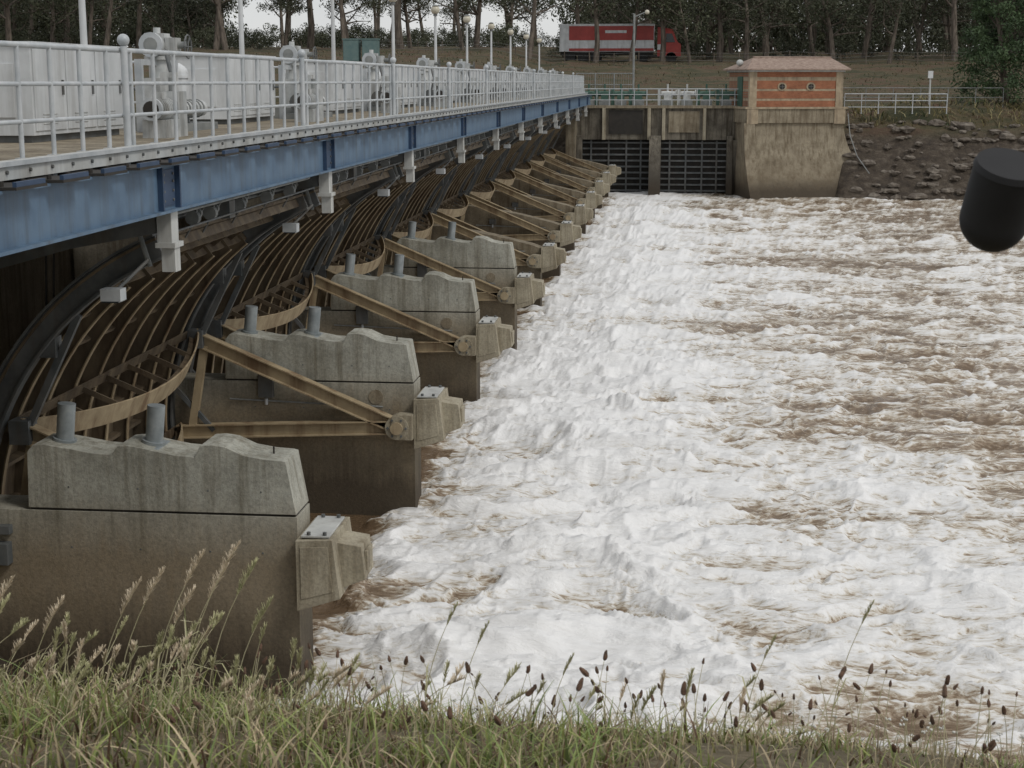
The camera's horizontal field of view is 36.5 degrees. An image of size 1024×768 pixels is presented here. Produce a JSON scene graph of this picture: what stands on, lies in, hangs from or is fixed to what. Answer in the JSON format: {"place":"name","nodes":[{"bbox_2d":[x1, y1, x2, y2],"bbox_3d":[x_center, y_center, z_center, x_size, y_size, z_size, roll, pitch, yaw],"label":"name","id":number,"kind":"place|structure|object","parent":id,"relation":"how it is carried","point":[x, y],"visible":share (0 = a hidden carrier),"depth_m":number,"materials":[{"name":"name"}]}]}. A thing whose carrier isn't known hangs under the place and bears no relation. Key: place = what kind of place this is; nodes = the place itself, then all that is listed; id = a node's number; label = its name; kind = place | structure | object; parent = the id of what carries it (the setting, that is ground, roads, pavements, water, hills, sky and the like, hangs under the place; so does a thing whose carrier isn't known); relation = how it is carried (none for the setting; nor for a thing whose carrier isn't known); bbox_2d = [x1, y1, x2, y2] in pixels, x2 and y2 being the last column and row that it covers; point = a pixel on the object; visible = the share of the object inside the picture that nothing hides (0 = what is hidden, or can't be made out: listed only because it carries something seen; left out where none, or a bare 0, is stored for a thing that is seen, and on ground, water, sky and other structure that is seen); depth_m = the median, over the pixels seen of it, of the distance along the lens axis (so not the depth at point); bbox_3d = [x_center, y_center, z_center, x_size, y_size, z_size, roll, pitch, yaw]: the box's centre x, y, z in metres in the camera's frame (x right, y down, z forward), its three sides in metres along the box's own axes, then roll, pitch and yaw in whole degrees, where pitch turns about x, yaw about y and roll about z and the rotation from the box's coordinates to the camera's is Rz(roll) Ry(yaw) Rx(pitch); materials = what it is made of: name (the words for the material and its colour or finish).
{"place":"outdoors","nodes":[
{"label":"outdoors","id":0,"kind":"place"},
{"bbox_2d":[39,0,966,51],"label":"sky","id":1,"kind":"structure","parent":0,"point":[253,19],"materials":[{"name":"white"}]},
{"bbox_2d":[0,608,1023,767],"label":"bank","id":2,"kind":"structure","parent":0,"point":[728,757],"depth_m":4.07,"materials":[{"name":"green plant"}]},
{"bbox_2d":[0,539,874,761],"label":"tall seeding grass","id":3,"kind":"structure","parent":2,"relation":"on","point":[189,650],"depth_m":4.56,"materials":[{"name":"plant"}]},
{"bbox_2d":[79,643,1023,767],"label":"ribwort plantain","id":4,"kind":"object","parent":2,"relation":"on","point":[990,747],"visible":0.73,"depth_m":4.44,"materials":[{"name":"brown plant"}]},
{"bbox_2d":[354,693,1023,765],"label":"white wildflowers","id":5,"kind":"object","parent":2,"relation":"on","point":[754,715],"visible":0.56,"depth_m":4.91,"materials":[{"name":"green plant"}]},
{"bbox_2d":[21,191,1023,764],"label":"river water","id":6,"kind":"structure","parent":0,"point":[725,437],"depth_m":26.26,"materials":[{"name":"white liquid"}]},
{"bbox_2d":[0,656,24,697],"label":"weir crest","id":7,"kind":"object","parent":6,"relation":"in","point":[2,662],"depth_m":17.78,"materials":[{"name":"concrete"}]},
{"bbox_2d":[0,189,302,366],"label":"upstream bulkhead","id":8,"kind":"object","parent":7,"relation":"on","point":[22,295],"depth_m":23.23,"materials":[{"name":"metal"}]},
{"bbox_2d":[0,211,373,698],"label":"concrete pier","id":9,"kind":"structure","parent":7,"relation":"on","point":[92,530],"depth_m":17.39,"materials":[{"name":"concrete"}]},
{"bbox_2d":[0,177,392,494],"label":"radial gate","id":10,"kind":"structure","parent":9,"relation":"attached to","point":[111,370],"depth_m":21.22,"materials":[{"name":"metal"}]},
{"bbox_2d":[73,171,464,515],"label":"concrete pier","id":11,"kind":"structure","parent":7,"relation":"on","point":[374,475],"depth_m":24.95,"materials":[{"name":"concrete"}]},
{"bbox_2d":[181,154,459,372],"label":"radial gate","id":12,"kind":"structure","parent":11,"relation":"on","point":[270,273],"depth_m":29.41,"materials":[{"name":"metal"}]},
{"bbox_2d":[242,150,513,401],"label":"concrete pier","id":13,"kind":"structure","parent":7,"relation":"on","point":[445,302],"depth_m":32.41,"materials":[{"name":"concrete"}]},
{"bbox_2d":[295,140,500,306],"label":"radial gate","id":14,"kind":"structure","parent":13,"relation":"on","point":[364,216],"depth_m":37.17,"materials":[{"name":"metal"}]},
{"bbox_2d":[303,137,544,349],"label":"concrete pier","id":15,"kind":"structure","parent":7,"relation":"on","point":[488,260],"depth_m":39.93,"materials":[{"name":"concrete"}]},
{"bbox_2d":[367,131,529,265],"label":"radial gate","id":16,"kind":"structure","parent":15,"relation":"on","point":[421,190],"depth_m":44.66,"materials":[{"name":"metal"}]},
{"bbox_2d":[364,128,565,308],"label":"concrete pier","id":17,"kind":"structure","parent":7,"relation":"on","point":[544,257],"depth_m":47.50,"materials":[{"name":"grey concrete"}]},
{"bbox_2d":[419,124,549,240],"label":"radial gate","id":18,"kind":"structure","parent":17,"relation":"on","point":[445,208],"depth_m":53.34,"materials":[{"name":"metal"}]},
{"bbox_2d":[430,122,581,278],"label":"concrete pier","id":19,"kind":"structure","parent":7,"relation":"on","point":[564,233],"depth_m":55.19,"materials":[{"name":"grey concrete"}]},
{"bbox_2d":[455,119,565,220],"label":"radial gate","id":20,"kind":"structure","parent":19,"relation":"on","point":[479,182],"depth_m":61.06,"materials":[{"name":"metal"}]},
{"bbox_2d":[450,117,593,251],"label":"concrete pier","id":21,"kind":"structure","parent":7,"relation":"on","point":[579,214],"depth_m":62.73,"materials":[{"name":"grey concrete"}]},
{"bbox_2d":[482,115,577,205],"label":"radial gate","id":22,"kind":"structure","parent":21,"relation":"on","point":[500,177],"depth_m":68.83,"materials":[{"name":"metal"}]},
{"bbox_2d":[489,113,602,233],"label":"concrete pier","id":23,"kind":"structure","parent":7,"relation":"on","point":[591,199],"depth_m":70.25,"materials":[{"name":"grey concrete"}]},
{"bbox_2d":[504,111,586,192],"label":"radial gate","id":24,"kind":"structure","parent":23,"relation":"on","point":[521,164],"depth_m":76.47,"materials":[{"name":"metal"}]},
{"bbox_2d":[504,110,609,217],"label":"concrete pier","id":25,"kind":"structure","parent":7,"relation":"on","point":[601,187],"depth_m":77.80,"materials":[{"name":"grey concrete"}]},
{"bbox_2d":[523,109,595,181],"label":"radial gate","id":26,"kind":"structure","parent":25,"relation":"on","point":[538,159],"depth_m":84.17,"materials":[{"name":"metal"}]},
{"bbox_2d":[517,108,615,208],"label":"concrete pier","id":27,"kind":"structure","parent":7,"relation":"on","point":[608,177],"depth_m":85.35,"materials":[{"name":"grey concrete"}]},
{"bbox_2d":[534,105,620,196],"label":"concrete pier","id":28,"kind":"structure","parent":7,"relation":"on","point":[613,169],"depth_m":92.91,"materials":[{"name":"grey concrete"}]},
{"bbox_2d":[537,107,602,172],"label":"radial gate","id":29,"kind":"structure","parent":28,"relation":"attached to","point":[551,153],"depth_m":92.19,"materials":[{"name":"metal"}]},
{"bbox_2d":[522,80,526,97],"bbox_3d":[0.615,-12.356,65.037,0.300,0.730,1.805,1,11,6],"label":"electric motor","id":30,"kind":"object","parent":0,"point":[524,89],"visible":0.36,"depth_m":64.30,"materials":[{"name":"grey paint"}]},
{"bbox_2d":[127,46,1023,199],"bbox_3d":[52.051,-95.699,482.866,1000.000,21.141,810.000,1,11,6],"label":"bank","id":31,"kind":"structure","parent":0,"point":[943,156],"depth_m":116.57,"materials":[{"name":"brown soil"}]},
{"bbox_2d":[342,38,379,61],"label":"utility cabinet","id":32,"kind":"object","parent":31,"relation":"on","point":[351,49],"visible":0.61,"depth_m":129.11,"materials":[{"name":"teal metal"}]},
{"bbox_2d":[0,0,1023,63],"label":"eucalypt forest","id":33,"kind":"object","parent":31,"relation":"on","point":[759,10],"visible":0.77,"depth_m":151.62,"materials":[{"name":"green plant"}]},
{"bbox_2d":[0,0,1023,59],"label":"understorey shrubs","id":34,"kind":"object","parent":31,"relation":"on","point":[785,40],"visible":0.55,"depth_m":173.60,"materials":[{"name":"green plant"}]},
{"bbox_2d":[576,73,633,104],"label":"security gate","id":35,"kind":"structure","parent":31,"relation":"on","point":[614,84],"depth_m":98.52,"materials":[{"name":"metal"}]},
{"bbox_2d":[559,24,680,61],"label":"semi trailer truck","id":36,"kind":"object","parent":31,"relation":"on","point":[577,39],"visible":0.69,"depth_m":145.85,"materials":[{"name":"red paint"}]},
{"bbox_2d":[237,49,1023,127],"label":"dry bank grass","id":37,"kind":"structure","parent":31,"relation":"on","point":[1000,104],"depth_m":99.32,"materials":[{"name":"brown plant"}]},
{"bbox_2d":[632,10,648,80],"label":"lamp post","id":38,"kind":"object","parent":31,"relation":"on","point":[634,16],"visible":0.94,"depth_m":98.32,"materials":[{"name":"metal"}]},
{"bbox_2d":[361,40,1021,64],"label":"wire fence","id":39,"kind":"object","parent":31,"relation":"on","point":[713,60],"visible":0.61,"depth_m":137.14,"materials":[{"name":"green metal"}]},
{"bbox_2d":[733,106,853,199],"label":"concrete base","id":40,"kind":"object","parent":31,"relation":"on","point":[788,152],"visible":0.64,"depth_m":93.58,"materials":[{"name":"grey concrete"}]},
{"bbox_2d":[566,105,736,195],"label":"sluice gate structure","id":41,"kind":"object","parent":40,"relation":"attached to","point":[654,149],"visible":0.67,"depth_m":96.58,"materials":[{"name":"concrete"}]},
{"bbox_2d":[585,84,597,104],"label":"sluice actuator","id":42,"kind":"object","parent":41,"relation":"on","point":[592,101],"visible":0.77,"depth_m":96.81,"materials":[{"name":"metal"}]},
{"bbox_2d":[595,84,613,104],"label":"sluice actuator","id":43,"kind":"object","parent":41,"relation":"on","point":[604,100],"visible":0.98,"depth_m":96.73,"materials":[{"name":"metal"}]},
{"bbox_2d":[611,84,629,104],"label":"sluice actuator","id":44,"kind":"object","parent":41,"relation":"on","point":[618,101],"visible":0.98,"depth_m":96.62,"materials":[{"name":"metal"}]},
{"bbox_2d":[629,84,647,104],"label":"sluice actuator","id":45,"kind":"object","parent":41,"relation":"on","point":[639,100],"visible":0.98,"depth_m":96.51,"materials":[{"name":"metal"}]},
{"bbox_2d":[584,88,737,105],"bbox_3d":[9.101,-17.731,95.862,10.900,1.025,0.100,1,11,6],"label":"walkway railing","id":46,"kind":"object","parent":41,"relation":"on","point":[659,94],"visible":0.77,"depth_m":95.81,"materials":[{"name":"metal"}]},
{"bbox_2d":[658,84,676,104],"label":"sluice actuator","id":47,"kind":"object","parent":41,"relation":"on","point":[666,100],"visible":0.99,"depth_m":96.32,"materials":[{"name":"metal"}]},
{"bbox_2d":[677,84,695,104],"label":"sluice actuator","id":48,"kind":"object","parent":41,"relation":"on","point":[688,101],"visible":0.98,"depth_m":96.20,"materials":[{"name":"metal"}]},
{"bbox_2d":[697,84,715,104],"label":"sluice actuator","id":49,"kind":"object","parent":41,"relation":"on","point":[705,101],"visible":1,"depth_m":96.08,"materials":[{"name":"metal"}]},
{"bbox_2d":[716,84,734,104],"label":"sluice actuator","id":50,"kind":"object","parent":41,"relation":"on","point":[727,100],"visible":1,"depth_m":95.95,"materials":[{"name":"metal"}]},
{"bbox_2d":[847,113,869,173],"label":"pipe rail","id":51,"kind":"object","parent":31,"relation":"on","point":[853,144],"visible":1,"depth_m":93.24,"materials":[{"name":"metal"}]},
{"bbox_2d":[844,93,947,113],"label":"bank railing","id":52,"kind":"object","parent":31,"relation":"on","point":[895,107],"visible":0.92,"depth_m":95.66,"materials":[{"name":"metal"}]},
{"bbox_2d":[843,87,1003,106],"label":"bank railing","id":53,"kind":"object","parent":31,"relation":"on","point":[865,97],"visible":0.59,"depth_m":99.10,"materials":[{"name":"metal"}]},
{"bbox_2d":[928,71,932,104],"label":"marker post","id":54,"kind":"object","parent":31,"relation":"on","point":[930,74],"visible":0.84,"depth_m":96.93,"materials":[{"name":"white metal"}]},
{"bbox_2d":[842,119,1023,199],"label":"bank rocks","id":55,"kind":"object","parent":31,"relation":"on","point":[933,171],"visible":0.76,"depth_m":93.96,"materials":[{"name":"grey stone"}]},
{"bbox_2d":[948,0,1023,104],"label":"evergreen tree","id":56,"kind":"object","parent":31,"relation":"on","point":[1000,14],"visible":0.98,"depth_m":99.54,"materials":[{"name":"green plant"}]},
{"bbox_2d":[727,70,845,106],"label":"walls","id":57,"kind":"structure","parent":0,"point":[788,88],"depth_m":93.39,"materials":[{"name":"orange brick"}]},
{"bbox_2d":[723,56,850,70],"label":"hip roof","id":58,"kind":"structure","parent":57,"relation":"on","point":[786,63],"depth_m":93.73,"materials":[{"name":"ceramic"}]},
{"bbox_2d":[959,148,1023,251],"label":"buoy","id":59,"kind":"object","parent":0,"point":[991,217],"visible":1,"depth_m":2.87,"materials":[{"name":"black plastic"}]},
{"bbox_3d":[-7.518,2.533,11.625,1.950,6.580,12.150,1,11,6],"label":"abutment wall","id":60,"kind":"object","parent":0,"visible":0},
{"bbox_2d":[0,34,591,256],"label":"service bridge","id":61,"kind":"structure","parent":60,"relation":"on","point":[67,191],"depth_m":17.85,"materials":[{"name":"metal"}]},
{"bbox_2d":[0,41,123,142],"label":"control cabinet","id":62,"kind":"object","parent":61,"relation":"on","point":[33,67],"visible":0.66,"depth_m":18.10,"materials":[{"name":"white metal"}]},
{"bbox_2d":[78,0,87,44],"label":"lamp post","id":63,"kind":"object","parent":61,"relation":"on","point":[82,23],"visible":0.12,"depth_m":21.25,"materials":[{"name":"white metal"}]},
{"bbox_2d":[140,77,200,137],"bbox_3d":[-4.275,-3.509,19.649,0.300,0.730,1.805,1,11,6],"label":"electric motor","id":64,"kind":"object","parent":61,"relation":"on","point":[164,102],"visible":0.68,"depth_m":18.98,"materials":[{"name":"grey paint"}]},
{"bbox_2d":[133,27,217,131],"bbox_3d":[-4.877,-4.332,22.069,1.028,1.420,3.342,0,11,2],"label":"gate hoist","id":65,"kind":"object","parent":61,"relation":"on","point":[155,39],"visible":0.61,"depth_m":21.59,"materials":[{"name":"metal"}]},
{"bbox_2d":[132,61,278,104],"bbox_3d":[-3.831,-9.552,49.878,0.100,1.025,92.300,1,11,6],"label":"handrail","id":66,"kind":"object","parent":61,"relation":"on","point":[274,84],"visible":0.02,"depth_m":35.23,"materials":[{"name":"metal"}]},
{"bbox_2d":[175,53,275,123],"bbox_3d":[-4.848,-5.021,26.385,0.970,1.120,2.960,1,11,6],"label":"control cabinet","id":67,"kind":"object","parent":61,"relation":"on","point":[202,75],"visible":0.45,"depth_m":25.12,"materials":[{"name":"white metal"}]},
{"bbox_2d":[238,0,244,53],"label":"lamp post","id":68,"kind":"object","parent":61,"relation":"on","point":[241,27],"visible":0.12,"depth_m":28.93,"materials":[{"name":"white metal"}]},
{"bbox_2d":[0,40,583,158],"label":"handrail","id":69,"kind":"object","parent":61,"relation":"on","point":[18,83],"visible":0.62,"depth_m":20.77,"materials":[{"name":"metal"}]},
{"bbox_2d":[274,41,332,118],"bbox_3d":[-4.062,-5.807,29.634,1.028,1.420,3.342,0,11,2],"label":"gate hoist","id":70,"kind":"object","parent":61,"relation":"on","point":[290,50],"visible":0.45,"depth_m":29.09,"materials":[{"name":"metal"}]},
{"bbox_2d":[297,79,329,121],"bbox_3d":[-3.460,-4.984,27.214,0.300,0.730,1.805,1,11,6],"label":"electric motor","id":71,"kind":"object","parent":61,"relation":"on","point":[312,99],"visible":0.44,"depth_m":26.65,"materials":[{"name":"grey paint"}]},
{"bbox_2d":[331,0,335,59],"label":"lamp post","id":72,"kind":"object","parent":61,"relation":"on","point":[333,51],"visible":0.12,"depth_m":36.60,"materials":[{"name":"white metal"}]},
{"bbox_2d":[307,60,360,113],"bbox_3d":[-4.033,-6.495,33.950,0.970,1.120,2.960,1,11,6],"label":"control cabinet","id":73,"kind":"object","parent":61,"relation":"on","point":[331,74],"visible":0.5,"depth_m":33.03,"materials":[{"name":"white metal"}]},
{"bbox_2d":[359,50,401,110],"bbox_3d":[-3.247,-7.282,37.199,1.028,1.420,3.342,0,11,2],"label":"gate hoist","id":74,"kind":"object","parent":61,"relation":"on","point":[370,57],"visible":0.57,"depth_m":36.57,"materials":[{"name":"metal"}]},
{"bbox_2d":[363,64,417,107],"bbox_3d":[-3.218,-7.970,41.515,0.970,1.120,2.960,1,11,6],"label":"control cabinet","id":75,"kind":"object","parent":61,"relation":"on","point":[405,84],"visible":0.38,"depth_m":41.12,"materials":[{"name":"white metal"}]},
{"bbox_2d":[380,79,400,112],"bbox_3d":[-2.645,-6.458,34.779,0.300,0.730,1.805,1,11,6],"label":"electric motor","id":76,"kind":"object","parent":61,"relation":"on","point":[387,109],"visible":0.34,"depth_m":34.06,"materials":[{"name":"grey paint"}]},
{"bbox_2d":[388,0,396,56],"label":"lamp post","id":77,"kind":"object","parent":61,"relation":"on","point":[392,3],"visible":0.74,"depth_m":44.24,"materials":[{"name":"white metal"}]},
{"bbox_2d":[415,55,440,105],"bbox_3d":[-2.432,-8.756,44.763,1.028,1.420,3.342,0,11,2],"label":"gate hoist","id":78,"kind":"object","parent":61,"relation":"on","point":[423,61],"visible":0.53,"depth_m":44.15,"materials":[{"name":"metal"}]},
{"bbox_2d":[431,5,439,66],"bbox_3d":[-2.563,-11.094,52.105,0.300,3.200,0.292,1,11,6],"label":"lamp post","id":79,"kind":"object","parent":61,"relation":"on","point":[435,9],"visible":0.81,"depth_m":51.91,"materials":[{"name":"white metal"}]},
{"bbox_2d":[417,67,454,102],"bbox_3d":[-2.403,-9.444,49.079,0.970,1.120,2.960,1,11,6],"label":"control cabinet","id":80,"kind":"object","parent":61,"relation":"on","point":[445,73],"visible":0.09,"depth_m":48.14,"materials":[{"name":"white metal"}]},
{"bbox_2d":[435,80,446,106],"bbox_3d":[-1.830,-7.933,42.343,0.300,0.730,1.805,1,11,6],"label":"electric motor","id":81,"kind":"object","parent":61,"relation":"on","point":[441,98],"visible":0.56,"depth_m":41.61,"materials":[{"name":"grey paint"}]},
{"bbox_2d":[455,59,475,102],"bbox_3d":[-1.617,-10.230,52.328,1.028,1.420,3.342,0,11,2],"label":"gate hoist","id":82,"kind":"object","parent":61,"relation":"on","point":[460,63],"visible":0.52,"depth_m":51.69,"materials":[{"name":"metal"}]},
{"bbox_2d":[463,15,470,62],"bbox_3d":[-1.732,-12.597,59.816,0.300,3.200,0.292,1,11,6],"label":"lamp post","id":83,"kind":"object","parent":61,"relation":"on","point":[466,19],"visible":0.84,"depth_m":59.59,"materials":[{"name":"white metal"}]},
{"bbox_2d":[465,69,484,98],"bbox_3d":[-1.588,-10.919,56.644,0.970,1.120,2.960,1,11,6],"label":"control cabinet","id":84,"kind":"object","parent":61,"relation":"on","point":[475,77],"visible":0.02,"depth_m":55.55,"materials":[{"name":"white metal"}]},
{"bbox_2d":[474,85,484,102],"bbox_3d":[-1.015,-9.407,49.908,0.300,0.730,1.805,1,11,6],"label":"electric motor","id":85,"kind":"object","parent":61,"relation":"on","point":[478,92],"visible":0.34,"depth_m":49.18,"materials":[{"name":"grey paint"}]},
{"bbox_2d":[488,22,494,63],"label":"lamp post","id":86,"kind":"object","parent":61,"relation":"on","point":[491,25],"visible":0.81,"depth_m":67.30,"materials":[{"name":"white metal"}]},
{"bbox_2d":[483,62,500,99],"bbox_3d":[-0.802,-11.705,59.893,1.028,1.420,3.342,0,11,2],"label":"gate hoist","id":87,"kind":"object","parent":61,"relation":"on","point":[491,67],"visible":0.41,"depth_m":59.30,"materials":[{"name":"metal"}]},
{"bbox_2d":[492,70,507,96],"bbox_3d":[-0.773,-12.393,64.209,0.970,1.120,2.960,1,11,6],"label":"control cabinet","id":88,"kind":"object","parent":61,"relation":"on","point":[500,77],"visible":0.02,"depth_m":63.76,"materials":[{"name":"white metal"}]},
{"bbox_2d":[500,80,510,99],"bbox_3d":[-0.200,-10.882,57.473,0.300,0.730,1.805,1,11,6],"label":"electric motor","id":89,"kind":"object","parent":61,"relation":"on","point":[505,91],"visible":0.34,"depth_m":56.74,"materials":[{"name":"grey paint"}]},
{"bbox_2d":[508,28,513,63],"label":"lamp post","id":90,"kind":"object","parent":61,"relation":"on","point":[510,31],"visible":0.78,"depth_m":74.94,"materials":[{"name":"white metal"}]},
{"bbox_2d":[506,64,522,97],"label":"gate hoist","id":91,"kind":"object","parent":61,"relation":"on","point":[509,67],"visible":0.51,"depth_m":66.83,"materials":[{"name":"metal"}]},
{"bbox_2d":[516,73,524,94],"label":"control cabinet","id":92,"kind":"object","parent":61,"relation":"on","point":[520,78],"visible":0.02,"depth_m":71.50,"materials":[{"name":"white metal"}]},
{"bbox_2d":[523,33,528,67],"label":"lamp post","id":93,"kind":"object","parent":61,"relation":"on","point":[526,36],"visible":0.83,"depth_m":82.75,"materials":[{"name":"white metal"}]},
{"bbox_2d":[523,66,536,95],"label":"gate hoist","id":94,"kind":"object","parent":61,"relation":"on","point":[526,69],"visible":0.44,"depth_m":74.39,"materials":[{"name":"metal"}]},
{"bbox_2d":[537,37,541,68],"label":"lamp post","id":95,"kind":"object","parent":61,"relation":"on","point":[539,40],"visible":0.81,"depth_m":90.45,"materials":[{"name":"white metal"}]},
{"bbox_2d":[538,67,549,93],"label":"gate hoist","id":96,"kind":"object","parent":61,"relation":"on","point":[540,70],"visible":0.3,"depth_m":82.03,"materials":[{"name":"metal"}]},
{"bbox_2d":[550,69,560,83],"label":"gate hoist","id":97,"kind":"object","parent":61,"relation":"on","point":[553,71],"visible":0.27,"depth_m":89.67,"materials":[{"name":"metal"}]}
]}

